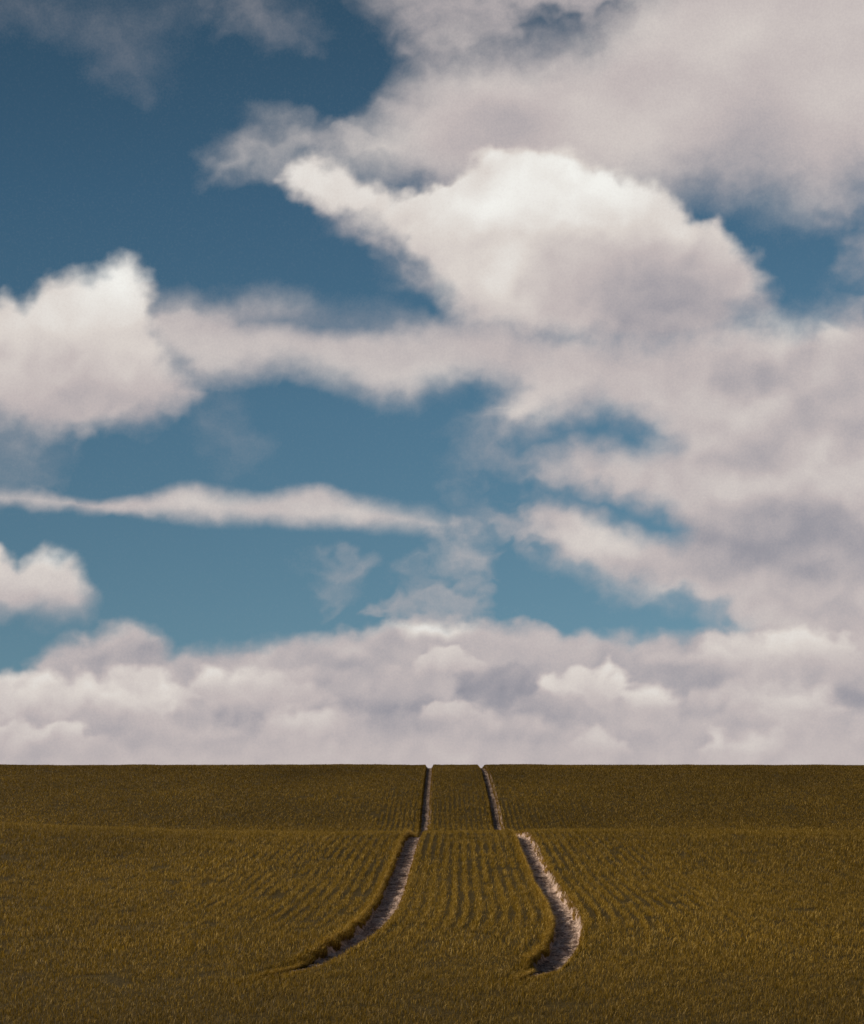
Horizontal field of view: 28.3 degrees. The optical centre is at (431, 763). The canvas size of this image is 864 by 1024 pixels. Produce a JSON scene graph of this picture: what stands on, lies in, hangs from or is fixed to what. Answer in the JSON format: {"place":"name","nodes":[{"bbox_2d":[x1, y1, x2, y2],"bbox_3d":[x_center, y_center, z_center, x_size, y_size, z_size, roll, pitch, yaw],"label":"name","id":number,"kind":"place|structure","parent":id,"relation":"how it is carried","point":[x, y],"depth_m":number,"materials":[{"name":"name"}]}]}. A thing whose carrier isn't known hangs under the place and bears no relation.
{"place":"outdoors","nodes":[
{"label":"outdoors","id":0,"kind":"place"},
{"bbox_2d":[0,0,863,767],"bbox_3d":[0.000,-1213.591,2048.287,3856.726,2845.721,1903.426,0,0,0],"label":"sky","id":1,"kind":"structure","parent":0,"point":[432,382],"depth_m":2896.48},
{"bbox_2d":[0,764,863,1023],"bbox_3d":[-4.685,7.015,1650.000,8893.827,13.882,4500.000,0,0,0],"label":"ground","id":2,"kind":"structure","parent":0,"point":[111,977],"depth_m":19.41,"materials":[{"name":"plant"}]},
{"bbox_2d":[268,768,431,977],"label":"wheel track","id":3,"kind":"structure","parent":2,"relation":"on","point":[388,906],"depth_m":22.21,"materials":[{"name":"soil"}]},
{"bbox_2d":[482,766,583,976],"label":"wheel track","id":4,"kind":"structure","parent":2,"relation":"on","point":[562,946],"depth_m":20.03,"materials":[{"name":"soil"}]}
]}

